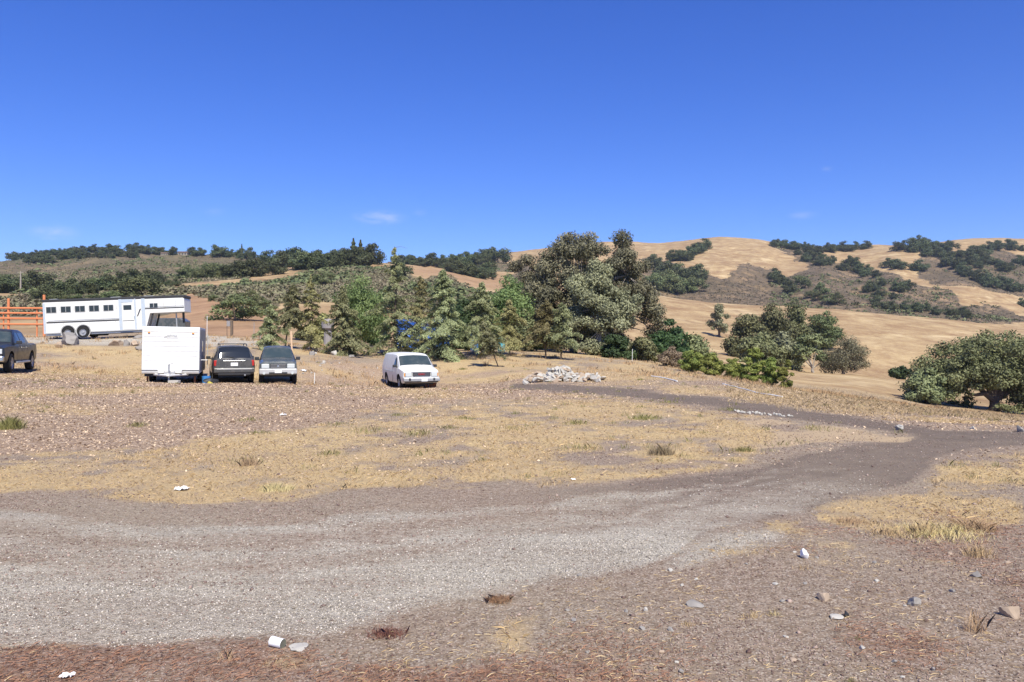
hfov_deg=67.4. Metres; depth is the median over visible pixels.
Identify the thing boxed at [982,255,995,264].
oak tree
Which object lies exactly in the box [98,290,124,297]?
bush
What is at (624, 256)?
oak tree
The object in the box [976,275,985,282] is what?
oak tree
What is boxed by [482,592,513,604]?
red weed
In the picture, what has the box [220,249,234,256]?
oak tree
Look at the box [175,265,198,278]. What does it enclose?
bush
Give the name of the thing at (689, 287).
oak tree
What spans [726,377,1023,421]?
meadow grass
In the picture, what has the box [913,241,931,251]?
oak tree
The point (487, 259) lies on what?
oak tree
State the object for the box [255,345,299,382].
suv
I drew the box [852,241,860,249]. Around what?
oak tree
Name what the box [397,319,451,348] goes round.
tarpaulin shelter
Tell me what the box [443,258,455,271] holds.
oak tree
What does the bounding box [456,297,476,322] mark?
olive tree
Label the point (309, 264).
oak tree
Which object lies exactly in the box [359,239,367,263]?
conifer
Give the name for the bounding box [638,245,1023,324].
purple scrub
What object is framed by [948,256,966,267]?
oak tree
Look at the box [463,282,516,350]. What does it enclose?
cedar tree
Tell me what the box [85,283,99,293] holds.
oak tree
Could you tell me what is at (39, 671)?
red weeds
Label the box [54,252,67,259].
oak tree
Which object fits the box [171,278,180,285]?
bush
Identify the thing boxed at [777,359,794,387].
green shrub
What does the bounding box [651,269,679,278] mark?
oak tree
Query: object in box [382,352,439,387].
van
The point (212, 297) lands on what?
bush
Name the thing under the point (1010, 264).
oak tree
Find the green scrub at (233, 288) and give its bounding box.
[0,252,508,315]
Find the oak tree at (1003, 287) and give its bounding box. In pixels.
[997,282,1016,290]
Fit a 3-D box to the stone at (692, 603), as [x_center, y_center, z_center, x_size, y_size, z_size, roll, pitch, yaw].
[1.145,1.638,4.790,0.111,0.036,0.072,0,0,23]
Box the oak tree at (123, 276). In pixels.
[111,270,130,287]
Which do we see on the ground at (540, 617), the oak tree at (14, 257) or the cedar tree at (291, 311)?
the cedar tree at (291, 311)
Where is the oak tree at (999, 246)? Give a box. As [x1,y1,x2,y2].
[992,242,1004,249]
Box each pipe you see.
[651,375,677,381]
[722,383,782,396]
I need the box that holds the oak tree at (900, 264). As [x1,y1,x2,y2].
[889,261,913,268]
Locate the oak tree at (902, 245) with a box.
[889,240,906,250]
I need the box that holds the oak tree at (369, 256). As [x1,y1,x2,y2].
[365,250,373,264]
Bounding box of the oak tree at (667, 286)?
[662,276,684,292]
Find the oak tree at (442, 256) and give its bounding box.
[431,254,450,264]
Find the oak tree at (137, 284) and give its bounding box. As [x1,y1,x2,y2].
[117,275,166,296]
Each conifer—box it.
[239,244,244,259]
[350,238,355,263]
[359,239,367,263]
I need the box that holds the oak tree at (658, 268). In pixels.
[652,265,669,273]
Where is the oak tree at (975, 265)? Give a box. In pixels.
[971,262,983,267]
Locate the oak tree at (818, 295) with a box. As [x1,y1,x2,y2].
[810,291,828,300]
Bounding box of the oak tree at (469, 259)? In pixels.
[463,256,472,262]
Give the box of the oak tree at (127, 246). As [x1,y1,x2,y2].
[123,243,130,249]
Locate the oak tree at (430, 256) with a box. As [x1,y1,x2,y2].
[425,252,437,263]
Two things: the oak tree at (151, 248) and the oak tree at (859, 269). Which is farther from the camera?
the oak tree at (859, 269)
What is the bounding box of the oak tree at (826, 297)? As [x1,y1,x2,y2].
[820,293,839,303]
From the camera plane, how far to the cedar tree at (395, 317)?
51.80 m
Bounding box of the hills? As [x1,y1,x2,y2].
[0,237,1023,413]
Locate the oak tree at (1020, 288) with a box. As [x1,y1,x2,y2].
[1015,282,1023,291]
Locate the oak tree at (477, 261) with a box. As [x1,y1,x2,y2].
[472,254,482,264]
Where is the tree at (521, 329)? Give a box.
[510,307,543,351]
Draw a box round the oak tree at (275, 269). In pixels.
[264,260,287,274]
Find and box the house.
[177,251,188,255]
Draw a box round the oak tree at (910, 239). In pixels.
[906,234,926,244]
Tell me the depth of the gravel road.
6.41 m
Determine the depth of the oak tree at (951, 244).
1008.00 m
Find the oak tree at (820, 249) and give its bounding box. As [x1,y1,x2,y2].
[814,246,826,252]
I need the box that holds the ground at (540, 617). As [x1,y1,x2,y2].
[0,333,1023,681]
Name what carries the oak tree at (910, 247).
on the hills
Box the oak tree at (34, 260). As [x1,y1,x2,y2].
[29,257,41,263]
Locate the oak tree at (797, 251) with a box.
[793,249,801,254]
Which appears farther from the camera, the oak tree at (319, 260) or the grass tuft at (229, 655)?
the oak tree at (319, 260)
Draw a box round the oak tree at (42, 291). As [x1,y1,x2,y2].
[27,286,56,299]
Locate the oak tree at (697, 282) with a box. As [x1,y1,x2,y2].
[677,275,709,292]
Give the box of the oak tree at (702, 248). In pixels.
[691,244,707,252]
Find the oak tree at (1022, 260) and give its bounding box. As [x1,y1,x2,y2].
[1015,256,1023,264]
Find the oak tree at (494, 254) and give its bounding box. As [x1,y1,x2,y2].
[484,246,512,263]
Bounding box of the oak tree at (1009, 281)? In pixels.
[1001,278,1018,291]
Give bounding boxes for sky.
[0,0,1023,262]
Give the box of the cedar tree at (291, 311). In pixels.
[273,283,306,345]
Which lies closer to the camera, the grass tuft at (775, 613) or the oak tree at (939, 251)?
the grass tuft at (775, 613)
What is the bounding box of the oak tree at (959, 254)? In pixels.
[954,250,965,257]
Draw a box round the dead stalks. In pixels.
[0,501,1023,681]
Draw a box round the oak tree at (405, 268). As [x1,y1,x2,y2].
[389,261,414,275]
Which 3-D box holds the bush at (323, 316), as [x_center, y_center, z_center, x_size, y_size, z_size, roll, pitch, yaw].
[-15.886,-0.902,63.847,2.649,3.079,2.148,0,0,-36]
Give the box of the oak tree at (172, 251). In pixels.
[168,247,177,254]
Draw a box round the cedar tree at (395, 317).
[362,246,427,355]
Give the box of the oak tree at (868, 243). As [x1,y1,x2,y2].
[860,240,872,248]
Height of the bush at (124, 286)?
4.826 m
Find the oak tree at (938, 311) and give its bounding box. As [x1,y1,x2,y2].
[930,306,942,314]
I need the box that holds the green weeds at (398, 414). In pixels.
[0,354,1023,482]
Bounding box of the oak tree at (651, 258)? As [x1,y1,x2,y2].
[646,255,662,267]
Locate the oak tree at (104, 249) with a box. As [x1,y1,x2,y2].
[97,247,109,253]
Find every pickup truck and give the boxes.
[0,329,36,372]
[155,318,189,326]
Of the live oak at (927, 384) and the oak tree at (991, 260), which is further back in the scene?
the oak tree at (991, 260)
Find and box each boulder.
[55,341,61,347]
[61,332,78,344]
[108,339,123,345]
[123,340,129,345]
[131,340,138,345]
[895,424,903,429]
[1017,425,1023,431]
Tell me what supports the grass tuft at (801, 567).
on the ground at (540, 617)
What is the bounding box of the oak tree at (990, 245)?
[981,241,994,248]
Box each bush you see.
[45,295,61,299]
[57,294,77,298]
[68,293,82,298]
[85,293,103,297]
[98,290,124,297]
[105,282,139,295]
[162,279,173,285]
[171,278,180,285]
[174,269,194,278]
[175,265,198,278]
[189,269,205,278]
[196,263,223,277]
[201,261,223,272]
[204,293,267,320]
[207,294,218,300]
[216,270,227,277]
[237,289,263,306]
[256,298,278,309]
[293,310,310,340]
[307,312,336,343]
[311,271,336,284]
[361,314,391,345]
[370,286,401,309]
[447,304,466,348]
[458,321,481,350]
[513,339,548,350]
[598,334,636,359]
[629,336,661,362]
[888,365,912,379]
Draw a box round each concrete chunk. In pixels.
[531,377,542,382]
[590,375,596,380]
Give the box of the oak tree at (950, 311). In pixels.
[945,308,959,314]
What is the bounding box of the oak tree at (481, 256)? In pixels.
[473,252,487,262]
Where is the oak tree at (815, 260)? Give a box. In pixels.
[809,257,823,265]
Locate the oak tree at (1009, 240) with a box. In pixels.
[1003,238,1017,247]
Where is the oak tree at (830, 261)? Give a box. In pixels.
[824,256,835,264]
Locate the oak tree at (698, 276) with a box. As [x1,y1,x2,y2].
[681,272,704,280]
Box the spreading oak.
[897,327,1023,413]
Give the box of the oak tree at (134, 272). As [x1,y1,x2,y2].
[116,267,147,279]
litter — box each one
[59,672,75,676]
[174,486,189,489]
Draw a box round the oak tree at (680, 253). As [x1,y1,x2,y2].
[673,249,688,260]
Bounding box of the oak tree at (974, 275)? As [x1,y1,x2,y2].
[970,268,984,280]
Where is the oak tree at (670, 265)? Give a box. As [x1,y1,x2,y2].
[661,262,678,275]
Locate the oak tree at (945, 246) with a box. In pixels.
[940,243,950,250]
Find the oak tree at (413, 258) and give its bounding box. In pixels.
[411,255,424,264]
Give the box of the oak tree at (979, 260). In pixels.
[973,254,983,263]
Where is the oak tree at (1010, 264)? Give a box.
[1008,262,1017,269]
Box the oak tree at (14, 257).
[9,254,21,260]
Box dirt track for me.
[508,383,1022,434]
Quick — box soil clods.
[0,365,1023,681]
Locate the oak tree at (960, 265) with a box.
[955,261,972,270]
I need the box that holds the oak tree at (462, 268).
[452,260,466,274]
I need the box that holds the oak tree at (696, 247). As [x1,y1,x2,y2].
[686,243,701,254]
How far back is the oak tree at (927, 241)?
972.16 m
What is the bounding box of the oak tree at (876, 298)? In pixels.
[869,295,881,302]
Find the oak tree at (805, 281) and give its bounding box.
[797,277,812,287]
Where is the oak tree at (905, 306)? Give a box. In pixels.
[899,301,911,309]
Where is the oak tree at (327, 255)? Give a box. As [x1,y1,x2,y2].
[316,250,334,265]
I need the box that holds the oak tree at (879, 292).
[870,289,887,295]
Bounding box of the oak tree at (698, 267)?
[693,263,710,278]
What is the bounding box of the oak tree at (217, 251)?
[210,244,231,256]
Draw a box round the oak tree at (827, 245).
[821,242,835,251]
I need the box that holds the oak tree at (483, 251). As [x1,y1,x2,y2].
[478,248,489,261]
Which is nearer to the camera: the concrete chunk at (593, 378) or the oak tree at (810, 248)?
the concrete chunk at (593, 378)
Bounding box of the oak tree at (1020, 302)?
[1017,297,1023,306]
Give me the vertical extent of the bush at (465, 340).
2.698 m
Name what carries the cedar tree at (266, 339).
on the ground at (540, 617)
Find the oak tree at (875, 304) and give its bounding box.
[869,301,886,307]
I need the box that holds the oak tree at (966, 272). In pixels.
[960,268,970,276]
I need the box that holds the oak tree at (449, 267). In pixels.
[444,262,456,271]
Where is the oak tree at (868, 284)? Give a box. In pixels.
[863,283,880,290]
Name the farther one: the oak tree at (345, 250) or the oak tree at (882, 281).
the oak tree at (882, 281)
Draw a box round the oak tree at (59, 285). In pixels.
[46,280,74,295]
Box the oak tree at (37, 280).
[11,270,56,286]
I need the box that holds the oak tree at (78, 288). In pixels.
[63,277,87,293]
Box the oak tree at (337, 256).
[330,249,350,265]
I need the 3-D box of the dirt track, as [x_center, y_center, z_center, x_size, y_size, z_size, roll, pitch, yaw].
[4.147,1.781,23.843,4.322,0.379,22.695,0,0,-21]
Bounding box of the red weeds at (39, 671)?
[0,508,1023,681]
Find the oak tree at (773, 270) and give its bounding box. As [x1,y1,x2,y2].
[766,267,781,277]
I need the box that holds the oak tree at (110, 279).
[99,275,121,289]
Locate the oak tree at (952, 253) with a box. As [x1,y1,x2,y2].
[948,251,956,256]
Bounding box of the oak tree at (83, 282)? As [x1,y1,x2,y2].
[70,279,99,294]
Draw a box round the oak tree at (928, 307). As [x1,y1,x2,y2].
[919,302,931,310]
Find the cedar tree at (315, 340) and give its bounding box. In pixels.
[298,273,330,350]
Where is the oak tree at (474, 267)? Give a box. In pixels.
[465,264,479,276]
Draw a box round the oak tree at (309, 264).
[308,258,327,268]
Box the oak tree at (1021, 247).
[1016,245,1023,250]
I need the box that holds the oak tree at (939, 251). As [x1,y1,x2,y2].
[932,247,947,257]
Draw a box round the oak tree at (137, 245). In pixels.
[129,242,139,248]
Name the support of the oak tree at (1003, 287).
on the hills
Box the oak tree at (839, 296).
[824,292,846,303]
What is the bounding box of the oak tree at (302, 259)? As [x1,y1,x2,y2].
[285,249,317,269]
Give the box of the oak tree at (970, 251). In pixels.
[955,248,976,257]
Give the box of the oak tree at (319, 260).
[291,251,328,268]
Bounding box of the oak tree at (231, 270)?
[217,259,254,277]
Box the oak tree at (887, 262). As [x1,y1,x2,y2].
[878,257,900,266]
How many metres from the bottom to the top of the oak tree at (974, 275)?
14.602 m
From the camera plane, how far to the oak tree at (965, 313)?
563.02 m
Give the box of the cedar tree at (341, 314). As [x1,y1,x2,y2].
[318,285,375,356]
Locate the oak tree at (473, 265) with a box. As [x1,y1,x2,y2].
[466,264,481,276]
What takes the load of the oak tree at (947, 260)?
on the hills
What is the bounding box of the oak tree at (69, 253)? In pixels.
[63,251,75,258]
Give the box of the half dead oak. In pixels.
[790,333,828,372]
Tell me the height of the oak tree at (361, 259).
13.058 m
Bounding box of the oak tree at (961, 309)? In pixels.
[957,306,971,313]
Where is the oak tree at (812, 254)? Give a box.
[804,249,817,259]
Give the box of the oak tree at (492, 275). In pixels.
[486,270,496,278]
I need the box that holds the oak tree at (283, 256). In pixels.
[270,250,290,266]
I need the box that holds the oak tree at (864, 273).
[858,269,871,276]
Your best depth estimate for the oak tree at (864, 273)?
807.14 m
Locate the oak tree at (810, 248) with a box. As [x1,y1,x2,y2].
[802,246,816,254]
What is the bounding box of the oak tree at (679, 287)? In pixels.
[669,281,687,293]
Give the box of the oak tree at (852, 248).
[848,244,856,250]
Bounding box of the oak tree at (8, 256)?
[5,251,23,259]
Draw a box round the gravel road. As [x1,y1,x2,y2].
[0,432,1023,641]
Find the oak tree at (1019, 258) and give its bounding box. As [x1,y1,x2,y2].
[1010,255,1022,263]
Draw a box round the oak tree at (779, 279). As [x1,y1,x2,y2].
[774,274,785,284]
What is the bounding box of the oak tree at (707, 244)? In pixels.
[700,238,712,248]
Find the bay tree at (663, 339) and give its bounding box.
[648,318,690,361]
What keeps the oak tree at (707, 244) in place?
on the hills
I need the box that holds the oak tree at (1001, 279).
[998,277,1015,283]
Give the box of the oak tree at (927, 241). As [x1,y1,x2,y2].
[919,240,934,250]
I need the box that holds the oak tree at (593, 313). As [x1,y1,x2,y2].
[561,257,644,355]
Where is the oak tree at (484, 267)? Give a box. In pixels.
[479,262,498,274]
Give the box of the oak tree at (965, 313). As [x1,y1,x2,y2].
[960,309,972,317]
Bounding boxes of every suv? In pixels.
[206,343,254,381]
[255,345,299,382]
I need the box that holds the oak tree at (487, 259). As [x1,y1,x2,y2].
[476,257,497,267]
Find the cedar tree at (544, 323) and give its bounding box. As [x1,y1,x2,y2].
[522,298,566,357]
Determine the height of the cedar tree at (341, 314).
5.348 m
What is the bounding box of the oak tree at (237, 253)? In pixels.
[233,248,247,258]
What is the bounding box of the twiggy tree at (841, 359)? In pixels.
[816,333,871,373]
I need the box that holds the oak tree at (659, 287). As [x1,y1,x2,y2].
[649,276,662,288]
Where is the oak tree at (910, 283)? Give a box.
[902,279,916,287]
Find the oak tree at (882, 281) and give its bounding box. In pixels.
[875,277,887,285]
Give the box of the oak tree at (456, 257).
[448,254,467,263]
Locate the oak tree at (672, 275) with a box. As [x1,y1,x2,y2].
[657,274,687,291]
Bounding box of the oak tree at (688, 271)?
[676,266,696,278]
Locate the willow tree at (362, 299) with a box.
[331,273,393,342]
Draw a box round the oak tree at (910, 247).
[904,243,918,252]
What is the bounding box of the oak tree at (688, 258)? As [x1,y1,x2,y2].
[681,253,693,260]
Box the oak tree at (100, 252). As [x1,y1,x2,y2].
[97,250,108,257]
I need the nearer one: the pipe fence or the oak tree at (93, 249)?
the pipe fence
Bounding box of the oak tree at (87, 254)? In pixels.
[81,251,92,256]
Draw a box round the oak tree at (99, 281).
[86,276,118,291]
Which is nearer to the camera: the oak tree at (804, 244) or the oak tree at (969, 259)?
the oak tree at (969, 259)
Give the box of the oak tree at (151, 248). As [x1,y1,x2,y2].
[140,244,154,252]
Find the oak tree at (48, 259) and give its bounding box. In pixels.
[42,255,57,262]
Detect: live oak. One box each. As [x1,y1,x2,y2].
[705,303,730,336]
[720,313,776,357]
[736,331,789,364]
[757,302,797,342]
[764,331,802,370]
[785,299,819,370]
[807,310,846,348]
[901,367,947,403]
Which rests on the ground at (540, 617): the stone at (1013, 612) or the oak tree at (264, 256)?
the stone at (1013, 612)
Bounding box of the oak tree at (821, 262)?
[817,258,828,265]
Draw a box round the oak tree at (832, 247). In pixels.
[825,244,838,252]
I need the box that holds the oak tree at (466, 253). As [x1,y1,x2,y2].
[462,251,475,262]
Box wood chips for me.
[0,362,1023,487]
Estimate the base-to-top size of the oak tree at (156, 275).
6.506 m
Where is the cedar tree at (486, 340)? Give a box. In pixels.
[472,320,506,366]
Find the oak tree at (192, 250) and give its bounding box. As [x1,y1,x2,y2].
[186,246,198,255]
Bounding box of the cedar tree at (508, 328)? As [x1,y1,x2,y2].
[489,299,527,354]
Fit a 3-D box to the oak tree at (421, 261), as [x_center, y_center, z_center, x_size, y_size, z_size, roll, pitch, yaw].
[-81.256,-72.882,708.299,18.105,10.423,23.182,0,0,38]
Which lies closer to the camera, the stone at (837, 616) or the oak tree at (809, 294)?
the stone at (837, 616)
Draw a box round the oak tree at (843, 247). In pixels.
[838,241,850,251]
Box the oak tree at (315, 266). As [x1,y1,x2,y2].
[304,255,329,269]
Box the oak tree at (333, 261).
[323,253,336,266]
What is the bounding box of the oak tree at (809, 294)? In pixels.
[803,290,814,296]
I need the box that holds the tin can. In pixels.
[268,636,285,648]
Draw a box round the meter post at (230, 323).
[227,320,232,336]
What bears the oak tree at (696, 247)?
on the hills
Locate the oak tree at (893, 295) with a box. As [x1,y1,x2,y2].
[888,292,899,298]
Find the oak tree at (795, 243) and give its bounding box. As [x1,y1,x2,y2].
[786,242,799,249]
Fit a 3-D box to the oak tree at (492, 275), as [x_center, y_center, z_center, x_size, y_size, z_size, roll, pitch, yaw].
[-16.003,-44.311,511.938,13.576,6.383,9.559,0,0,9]
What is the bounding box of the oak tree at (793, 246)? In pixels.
[785,240,800,249]
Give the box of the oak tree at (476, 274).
[472,268,484,277]
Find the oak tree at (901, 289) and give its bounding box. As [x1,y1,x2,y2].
[895,286,905,292]
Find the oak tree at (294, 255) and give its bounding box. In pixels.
[285,252,298,267]
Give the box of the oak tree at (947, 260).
[937,255,953,265]
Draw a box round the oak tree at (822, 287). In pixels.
[812,281,831,293]
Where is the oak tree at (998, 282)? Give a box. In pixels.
[982,279,1001,287]
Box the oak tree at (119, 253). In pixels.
[113,250,125,256]
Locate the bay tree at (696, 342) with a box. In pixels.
[683,332,717,367]
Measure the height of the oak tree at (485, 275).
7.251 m
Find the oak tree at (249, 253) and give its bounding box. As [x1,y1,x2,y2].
[244,247,257,259]
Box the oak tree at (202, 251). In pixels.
[197,247,206,255]
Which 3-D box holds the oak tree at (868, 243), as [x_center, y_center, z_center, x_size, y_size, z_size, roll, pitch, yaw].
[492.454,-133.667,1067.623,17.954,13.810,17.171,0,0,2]
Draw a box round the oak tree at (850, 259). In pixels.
[840,255,860,265]
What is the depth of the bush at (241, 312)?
119.68 m
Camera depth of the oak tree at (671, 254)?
825.74 m
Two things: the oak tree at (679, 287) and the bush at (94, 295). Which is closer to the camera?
the bush at (94, 295)
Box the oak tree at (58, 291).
[27,284,62,296]
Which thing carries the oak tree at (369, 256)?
on the hills
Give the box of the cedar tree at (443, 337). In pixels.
[400,269,481,362]
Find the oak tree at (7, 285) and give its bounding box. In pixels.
[0,277,19,292]
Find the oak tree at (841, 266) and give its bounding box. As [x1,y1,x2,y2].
[835,262,849,270]
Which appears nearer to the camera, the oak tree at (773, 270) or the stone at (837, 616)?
the stone at (837, 616)
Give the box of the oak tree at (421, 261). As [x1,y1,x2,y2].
[415,256,431,266]
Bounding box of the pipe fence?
[0,295,44,336]
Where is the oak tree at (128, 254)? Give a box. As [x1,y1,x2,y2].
[123,249,134,257]
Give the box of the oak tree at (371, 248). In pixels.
[363,242,386,264]
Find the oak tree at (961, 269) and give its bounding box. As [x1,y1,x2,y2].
[956,266,965,273]
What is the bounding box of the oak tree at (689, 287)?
[683,279,697,292]
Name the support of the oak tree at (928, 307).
on the hills
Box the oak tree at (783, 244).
[779,240,788,247]
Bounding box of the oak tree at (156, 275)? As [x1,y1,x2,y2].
[141,272,164,284]
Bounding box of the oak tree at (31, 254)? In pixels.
[26,252,38,256]
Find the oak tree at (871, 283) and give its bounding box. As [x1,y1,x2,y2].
[861,281,876,292]
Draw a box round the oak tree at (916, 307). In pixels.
[910,301,925,311]
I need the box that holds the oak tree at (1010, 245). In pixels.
[1006,241,1018,249]
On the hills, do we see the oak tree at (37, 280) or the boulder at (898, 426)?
the oak tree at (37, 280)
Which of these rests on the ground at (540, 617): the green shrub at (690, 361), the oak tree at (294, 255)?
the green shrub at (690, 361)
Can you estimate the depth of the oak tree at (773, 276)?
725.36 m
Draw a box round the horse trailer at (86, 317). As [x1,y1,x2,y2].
[42,295,190,337]
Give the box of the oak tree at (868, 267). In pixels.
[860,264,874,274]
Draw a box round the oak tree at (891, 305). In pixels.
[883,300,900,309]
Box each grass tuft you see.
[0,413,27,429]
[217,647,233,661]
[236,455,262,465]
[256,481,295,492]
[268,381,291,384]
[629,414,659,420]
[647,443,675,455]
[731,445,756,451]
[740,609,757,618]
[768,608,779,616]
[792,564,816,570]
[831,515,868,524]
[863,526,915,538]
[880,520,1002,543]
[905,519,942,535]
[951,516,1005,532]
[955,540,995,558]
[957,606,994,633]
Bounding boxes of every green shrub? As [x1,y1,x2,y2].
[677,350,704,371]
[699,353,723,375]
[723,358,745,378]
[742,347,765,381]
[759,357,779,384]
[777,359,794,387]
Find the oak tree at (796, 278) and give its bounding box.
[792,275,804,283]
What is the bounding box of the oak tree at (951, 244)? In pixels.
[936,240,960,250]
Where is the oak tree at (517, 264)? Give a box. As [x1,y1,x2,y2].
[507,253,561,330]
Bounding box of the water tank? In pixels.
[321,319,333,344]
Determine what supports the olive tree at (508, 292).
on the ground at (540, 617)
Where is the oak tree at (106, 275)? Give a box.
[101,273,117,282]
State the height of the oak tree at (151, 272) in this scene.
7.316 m
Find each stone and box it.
[288,642,308,651]
[686,599,703,607]
[800,548,808,558]
[816,592,828,601]
[830,614,843,618]
[907,597,920,605]
[969,571,981,576]
[998,606,1019,618]
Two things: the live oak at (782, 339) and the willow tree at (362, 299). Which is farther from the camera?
the live oak at (782, 339)
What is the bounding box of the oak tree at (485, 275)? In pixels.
[479,270,490,278]
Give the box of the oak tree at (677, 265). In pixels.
[664,260,684,268]
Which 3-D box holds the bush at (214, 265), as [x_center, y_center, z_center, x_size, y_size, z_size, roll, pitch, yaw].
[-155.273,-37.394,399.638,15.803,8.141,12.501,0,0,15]
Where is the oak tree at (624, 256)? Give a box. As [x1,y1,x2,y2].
[582,228,666,357]
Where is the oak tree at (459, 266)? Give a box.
[452,259,472,274]
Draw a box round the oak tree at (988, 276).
[979,272,998,284]
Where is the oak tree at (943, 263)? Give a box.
[940,257,953,265]
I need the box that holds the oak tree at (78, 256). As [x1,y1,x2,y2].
[75,252,85,258]
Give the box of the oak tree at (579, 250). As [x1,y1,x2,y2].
[521,230,612,352]
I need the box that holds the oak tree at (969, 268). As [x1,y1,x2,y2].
[968,267,977,275]
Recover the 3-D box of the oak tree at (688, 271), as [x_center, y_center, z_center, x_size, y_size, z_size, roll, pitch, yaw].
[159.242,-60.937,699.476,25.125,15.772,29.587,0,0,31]
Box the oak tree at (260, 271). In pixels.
[238,258,270,276]
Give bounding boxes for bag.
[203,378,218,382]
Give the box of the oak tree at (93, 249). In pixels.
[88,244,99,252]
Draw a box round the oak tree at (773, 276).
[767,270,781,282]
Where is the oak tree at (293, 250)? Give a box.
[283,246,301,256]
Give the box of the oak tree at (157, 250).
[152,246,164,254]
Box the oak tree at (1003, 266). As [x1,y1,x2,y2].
[996,262,1013,270]
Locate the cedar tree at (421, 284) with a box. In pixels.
[398,276,437,350]
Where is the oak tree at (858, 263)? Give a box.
[851,260,865,266]
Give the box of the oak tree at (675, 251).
[672,250,687,259]
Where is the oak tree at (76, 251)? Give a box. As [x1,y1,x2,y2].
[66,247,82,253]
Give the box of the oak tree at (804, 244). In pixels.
[798,241,806,248]
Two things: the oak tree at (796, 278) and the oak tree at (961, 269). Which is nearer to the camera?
the oak tree at (796, 278)
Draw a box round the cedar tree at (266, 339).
[251,303,289,350]
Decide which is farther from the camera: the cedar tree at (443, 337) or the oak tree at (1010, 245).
the oak tree at (1010, 245)
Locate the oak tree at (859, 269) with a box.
[853,265,863,272]
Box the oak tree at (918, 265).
[910,260,930,270]
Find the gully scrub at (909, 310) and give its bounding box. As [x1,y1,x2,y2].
[768,245,1023,322]
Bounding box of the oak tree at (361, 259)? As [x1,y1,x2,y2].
[345,246,369,265]
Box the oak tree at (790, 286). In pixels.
[780,280,799,292]
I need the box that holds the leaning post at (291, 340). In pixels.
[290,331,292,351]
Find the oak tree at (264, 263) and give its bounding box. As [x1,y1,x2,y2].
[254,259,268,272]
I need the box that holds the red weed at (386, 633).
[364,624,410,639]
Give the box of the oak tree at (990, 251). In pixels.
[976,244,993,255]
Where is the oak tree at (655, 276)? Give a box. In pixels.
[641,272,663,289]
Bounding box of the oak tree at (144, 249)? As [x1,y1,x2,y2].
[135,245,149,253]
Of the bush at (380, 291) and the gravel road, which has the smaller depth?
the gravel road
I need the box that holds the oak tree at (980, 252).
[972,246,986,256]
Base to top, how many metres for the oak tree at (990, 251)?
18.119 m
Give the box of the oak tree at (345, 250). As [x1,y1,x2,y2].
[338,247,358,263]
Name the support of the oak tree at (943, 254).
on the hills
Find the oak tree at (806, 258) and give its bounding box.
[799,251,811,261]
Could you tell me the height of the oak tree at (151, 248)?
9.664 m
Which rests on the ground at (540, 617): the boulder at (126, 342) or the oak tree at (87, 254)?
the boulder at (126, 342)
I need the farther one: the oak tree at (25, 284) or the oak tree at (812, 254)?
the oak tree at (812, 254)
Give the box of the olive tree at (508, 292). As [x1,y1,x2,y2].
[471,272,535,349]
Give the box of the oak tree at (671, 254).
[665,249,676,260]
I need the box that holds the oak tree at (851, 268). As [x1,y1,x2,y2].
[849,265,863,271]
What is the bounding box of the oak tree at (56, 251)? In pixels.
[49,248,61,254]
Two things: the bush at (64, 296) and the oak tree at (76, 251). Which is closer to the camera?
the bush at (64, 296)
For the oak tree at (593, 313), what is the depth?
64.84 m
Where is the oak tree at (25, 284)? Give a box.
[1,274,34,288]
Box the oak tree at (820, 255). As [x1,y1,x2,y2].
[815,252,826,258]
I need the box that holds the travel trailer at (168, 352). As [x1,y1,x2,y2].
[141,326,207,382]
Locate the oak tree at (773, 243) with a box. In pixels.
[770,239,778,246]
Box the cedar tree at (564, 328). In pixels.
[543,301,582,359]
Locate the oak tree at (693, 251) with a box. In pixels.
[683,246,696,255]
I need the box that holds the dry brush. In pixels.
[1,333,1022,415]
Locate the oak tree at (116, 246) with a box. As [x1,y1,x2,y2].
[105,243,120,247]
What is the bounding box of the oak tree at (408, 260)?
[403,255,415,264]
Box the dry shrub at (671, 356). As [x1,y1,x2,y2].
[656,345,683,367]
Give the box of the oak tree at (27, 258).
[22,254,37,261]
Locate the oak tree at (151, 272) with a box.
[138,269,168,280]
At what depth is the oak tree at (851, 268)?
846.83 m
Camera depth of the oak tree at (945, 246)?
1009.48 m
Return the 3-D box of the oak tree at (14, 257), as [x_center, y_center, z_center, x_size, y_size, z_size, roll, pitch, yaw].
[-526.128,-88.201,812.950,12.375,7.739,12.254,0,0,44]
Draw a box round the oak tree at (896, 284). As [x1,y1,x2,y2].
[890,280,910,289]
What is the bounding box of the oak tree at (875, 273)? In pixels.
[870,270,883,276]
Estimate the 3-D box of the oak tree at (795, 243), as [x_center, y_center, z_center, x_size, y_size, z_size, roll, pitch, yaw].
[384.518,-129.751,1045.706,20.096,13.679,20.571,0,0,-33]
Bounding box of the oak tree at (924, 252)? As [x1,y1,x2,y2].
[919,247,935,255]
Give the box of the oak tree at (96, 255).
[90,251,103,256]
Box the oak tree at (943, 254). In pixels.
[938,250,949,258]
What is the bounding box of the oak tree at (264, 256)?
[257,250,280,264]
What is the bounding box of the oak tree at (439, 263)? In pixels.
[433,257,446,267]
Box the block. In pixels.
[168,380,180,382]
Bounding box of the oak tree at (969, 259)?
[964,254,977,264]
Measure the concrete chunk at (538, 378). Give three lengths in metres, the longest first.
0.561 x 0.460 x 0.063 m

